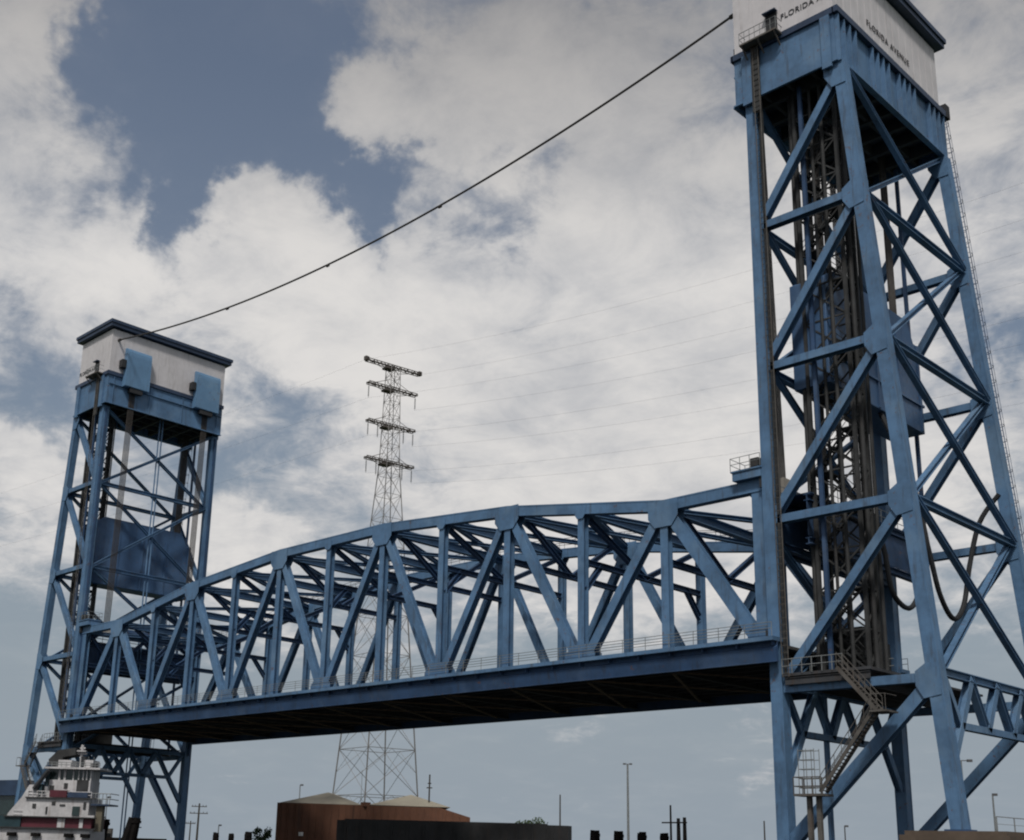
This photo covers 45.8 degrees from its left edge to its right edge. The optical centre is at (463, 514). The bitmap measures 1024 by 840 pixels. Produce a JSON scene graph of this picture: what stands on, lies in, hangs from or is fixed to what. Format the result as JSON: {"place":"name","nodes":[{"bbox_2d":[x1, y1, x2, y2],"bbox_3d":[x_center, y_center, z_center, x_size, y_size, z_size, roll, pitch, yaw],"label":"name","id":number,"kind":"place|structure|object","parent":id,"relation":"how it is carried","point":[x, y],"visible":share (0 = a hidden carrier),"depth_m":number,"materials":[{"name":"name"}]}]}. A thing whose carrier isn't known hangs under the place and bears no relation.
{"place":"outdoors","nodes":[
{"label":"outdoors","id":0,"kind":"place"},
{"bbox_2d":[106,837,166,839],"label":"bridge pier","id":1,"kind":"structure","parent":0,"point":[110,838],"depth_m":173.82,"materials":[{"name":"concrete"}]},
{"bbox_2d":[0,0,1023,839],"label":"sky","id":2,"kind":"structure","parent":0,"point":[164,163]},
{"bbox_2d":[515,817,547,824],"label":"tree","id":3,"kind":"object","parent":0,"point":[534,820],"visible":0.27,"depth_m":193.70,"materials":[{"name":"green plant"}]},
{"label":"approach road","id":4,"kind":"structure","parent":0,"visible":0},
{"bbox_2d":[107,828,112,836],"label":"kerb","id":5,"kind":"structure","parent":4,"relation":"on","point":[110,830],"depth_m":179.89,"materials":[{"name":"concrete"}]},
{"label":"water","id":6,"kind":"structure","parent":0,"visible":0},
{"bbox_2d":[0,745,118,839],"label":"towboat","id":7,"kind":"object","parent":6,"relation":"on","point":[66,804],"visible":1,"depth_m":107.30,"materials":[{"name":"metal"}]},
{"bbox_2d":[104,819,109,839],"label":"mooring pile","id":8,"kind":"object","parent":6,"relation":"in","point":[106,823],"visible":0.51,"depth_m":113.31,"materials":[{"name":"black wood"}]},
{"bbox_2d":[121,817,140,839],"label":"mooring pile","id":9,"kind":"object","parent":6,"relation":"in","point":[131,830],"visible":1,"depth_m":119.33,"materials":[{"name":"brown wood"}]},
{"bbox_2d":[212,832,218,839],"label":"mooring pile","id":10,"kind":"object","parent":6,"relation":"in","point":[215,835],"visible":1,"depth_m":132.49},
{"bbox_2d":[228,833,233,839],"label":"mooring pile","id":11,"kind":"object","parent":6,"relation":"in","point":[231,836],"visible":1,"depth_m":132.82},
{"bbox_2d":[244,831,251,839],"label":"mooring pile","id":12,"kind":"object","parent":6,"relation":"in","point":[247,835],"visible":1,"depth_m":133.04,"materials":[{"name":"brown wood"}]},
{"bbox_2d":[336,819,571,839],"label":"barge","id":13,"kind":"object","parent":6,"relation":"on","point":[361,829],"visible":1,"depth_m":144.49,"materials":[{"name":"metal"}]},
{"bbox_2d":[559,795,560,825],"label":"utility pole","id":14,"kind":"object","parent":6,"relation":"in","point":[560,810],"visible":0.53,"depth_m":213.11,"materials":[{"name":"grey metal"}]},
{"bbox_2d":[590,830,599,839],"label":"mooring pile","id":15,"kind":"object","parent":6,"relation":"in","point":[594,834],"visible":1,"depth_m":105.46,"materials":[{"name":"black wood"}]},
{"bbox_2d":[614,831,623,839],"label":"mooring pile","id":16,"kind":"object","parent":6,"relation":"in","point":[618,835],"visible":1,"depth_m":105.21,"materials":[{"name":"black wood"}]},
{"bbox_2d":[623,763,631,839],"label":"light mast","id":17,"kind":"object","parent":6,"relation":"in","point":[628,833],"visible":1,"depth_m":212.19,"materials":[{"name":"grey metal"}]},
{"bbox_2d":[637,832,646,839],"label":"mooring pile","id":18,"kind":"object","parent":6,"relation":"in","point":[641,835],"visible":1,"depth_m":104.96,"materials":[{"name":"black wood"}]},
{"bbox_2d":[660,833,668,839],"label":"mooring pile","id":19,"kind":"object","parent":6,"relation":"in","point":[664,836],"visible":1,"depth_m":104.69,"materials":[{"name":"black wood"}]},
{"bbox_2d":[670,805,671,839],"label":"utility pole","id":20,"kind":"object","parent":6,"relation":"in","point":[670,824],"visible":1,"depth_m":219.72,"materials":[{"name":"black wood"}]},
{"bbox_2d":[677,818,680,839],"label":"timber pile","id":21,"kind":"object","parent":6,"relation":"in","point":[678,831],"visible":1,"depth_m":219.12,"materials":[{"name":"black wood"}]},
{"bbox_2d":[683,817,686,839],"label":"timber pile","id":22,"kind":"object","parent":6,"relation":"in","point":[684,830],"visible":1,"depth_m":218.98,"materials":[{"name":"black wood"}]},
{"bbox_2d":[899,831,1023,839],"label":"bridge pier","id":23,"kind":"structure","parent":6,"relation":"in","point":[958,835],"depth_m":72.84,"materials":[{"name":"concrete"}]},
{"bbox_2d":[992,793,997,830],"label":"street lamp","id":24,"kind":"object","parent":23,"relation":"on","point":[993,795],"visible":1,"depth_m":134.09,"materials":[{"name":"grey metal"}]},
{"bbox_2d":[996,816,1022,831],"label":"fence","id":25,"kind":"object","parent":23,"relation":"on","point":[1006,824],"visible":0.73,"depth_m":77.19,"materials":[{"name":"grey metal"}]},
{"bbox_2d":[960,759,972,773],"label":"street lamp","id":26,"kind":"object","parent":6,"relation":"in","point":[969,760],"visible":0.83,"depth_m":127.43,"materials":[{"name":"grey metal"}]},
{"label":"bridge pier","id":27,"kind":"object","parent":6,"relation":"in","visible":0},
{"bbox_2d":[730,0,1023,839],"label":"lift tower","id":28,"kind":"structure","parent":27,"relation":"on","point":[864,71],"depth_m":92.34,"materials":[{"name":"blue metal"}]},
{"bbox_2d":[118,13,732,341],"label":"overhead cable","id":29,"kind":"object","parent":28,"relation":"attached to","point":[730,17],"visible":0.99,"depth_m":124.47,"materials":[{"name":"metal"}]},
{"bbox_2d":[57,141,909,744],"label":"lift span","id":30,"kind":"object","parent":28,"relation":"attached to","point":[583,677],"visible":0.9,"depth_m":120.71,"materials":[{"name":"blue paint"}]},
{"bbox_2d":[789,90,924,440],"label":"counterweight","id":31,"kind":"object","parent":28,"relation":"hanging from","point":[914,406],"visible":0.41,"depth_m":96.57,"materials":[{"name":"blue paint"}]},
{"bbox_2d":[849,516,915,610],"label":"hanging cable","id":32,"kind":"object","parent":28,"relation":"hanging from","point":[900,603],"visible":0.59,"depth_m":90.72,"materials":[{"name":"black metal"}]},
{"bbox_2d":[878,412,1000,620],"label":"hanging cable","id":33,"kind":"object","parent":28,"relation":"hanging from","point":[960,613],"visible":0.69,"depth_m":93.94,"materials":[{"name":"black metal"}]},
{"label":"bridge pier","id":34,"kind":"object","parent":6,"relation":"in","visible":0},
{"bbox_2d":[14,318,232,839],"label":"lift tower","id":35,"kind":"structure","parent":34,"relation":"on","point":[175,387],"depth_m":174.28,"materials":[{"name":"blue metal"}]},
{"bbox_2d":[79,415,190,601],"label":"counterweight","id":36,"kind":"object","parent":35,"relation":"hanging from","point":[171,543],"visible":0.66,"depth_m":174.54,"materials":[{"name":"blue paint"}]},
{"bbox_3d":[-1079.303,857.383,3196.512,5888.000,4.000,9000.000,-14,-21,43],"label":"ground","id":37,"kind":"structure","parent":0,"visible":0},
{"bbox_2d":[0,780,47,814],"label":"shed","id":38,"kind":"structure","parent":37,"relation":"on","point":[8,788],"depth_m":185.69,"materials":[{"name":"metal"}]},
{"bbox_2d":[0,796,15,814],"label":"window","id":39,"kind":"structure","parent":38,"relation":"in","point":[6,802],"depth_m":185.69,"materials":[{"name":"glass"}]},
{"bbox_2d":[186,821,195,839],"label":"utility pole","id":40,"kind":"object","parent":37,"relation":"on","point":[190,823],"visible":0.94,"depth_m":245.82,"materials":[{"name":"grey wood"}]},
{"bbox_2d":[190,803,207,839],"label":"utility pole","id":41,"kind":"object","parent":37,"relation":"on","point":[198,813],"visible":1,"depth_m":237.38,"materials":[{"name":"grey wood"}]},
{"bbox_2d":[252,826,272,839],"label":"tree","id":42,"kind":"object","parent":37,"relation":"on","point":[267,835],"visible":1,"depth_m":163.61,"materials":[{"name":"green plant"}]},
{"bbox_2d":[275,775,469,839],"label":"warehouse","id":43,"kind":"structure","parent":37,"relation":"on","point":[315,817],"depth_m":164.06,"materials":[{"name":"brown metal"}]},
{"bbox_2d":[332,355,421,802],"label":"transmission pylon","id":44,"kind":"object","parent":37,"relation":"on","point":[390,390],"visible":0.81,"depth_m":311.71,"materials":[{"name":"metal"}]},
{"bbox_2d":[1,401,357,519],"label":"power line","id":45,"kind":"object","parent":44,"relation":"attached to","point":[218,450],"visible":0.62,"depth_m":323.15,"materials":[{"name":"metal"}]},
{"bbox_2d":[371,380,1017,472],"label":"power line","id":46,"kind":"object","parent":44,"relation":"attached to","point":[642,448],"visible":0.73,"depth_m":265.76,"materials":[{"name":"metal"}]},
{"bbox_2d":[369,251,1023,397],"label":"power line","id":47,"kind":"object","parent":44,"relation":"attached to","point":[642,351],"visible":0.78,"depth_m":274.90,"materials":[{"name":"metal"}]},
{"bbox_2d":[378,317,1021,434],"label":"power line","id":48,"kind":"object","parent":44,"relation":"attached to","point":[644,400],"visible":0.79,"depth_m":268.68,"materials":[{"name":"metal"}]},
{"bbox_2d":[421,229,992,374],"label":"power line","id":49,"kind":"object","parent":44,"relation":"attached to","point":[671,322],"visible":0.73,"depth_m":284.24,"materials":[{"name":"metal"}]},
{"bbox_2d":[400,183,1021,353],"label":"power line","id":50,"kind":"object","parent":44,"relation":"attached to","point":[652,297],"visible":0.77,"depth_m":274.31,"materials":[{"name":"metal"}]},
{"bbox_2d":[415,344,1020,446],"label":"power line","id":51,"kind":"object","parent":44,"relation":"attached to","point":[673,415],"visible":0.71,"depth_m":278.62,"materials":[{"name":"metal"}]},
{"bbox_2d":[430,284,1015,408],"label":"power line","id":52,"kind":"object","parent":44,"relation":"attached to","point":[683,366],"visible":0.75,"depth_m":287.28,"materials":[{"name":"metal"}]},
{"bbox_2d":[431,403,1020,482],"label":"power line","id":53,"kind":"object","parent":44,"relation":"attached to","point":[682,460],"visible":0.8,"depth_m":275.53,"materials":[{"name":"metal"}]}
]}

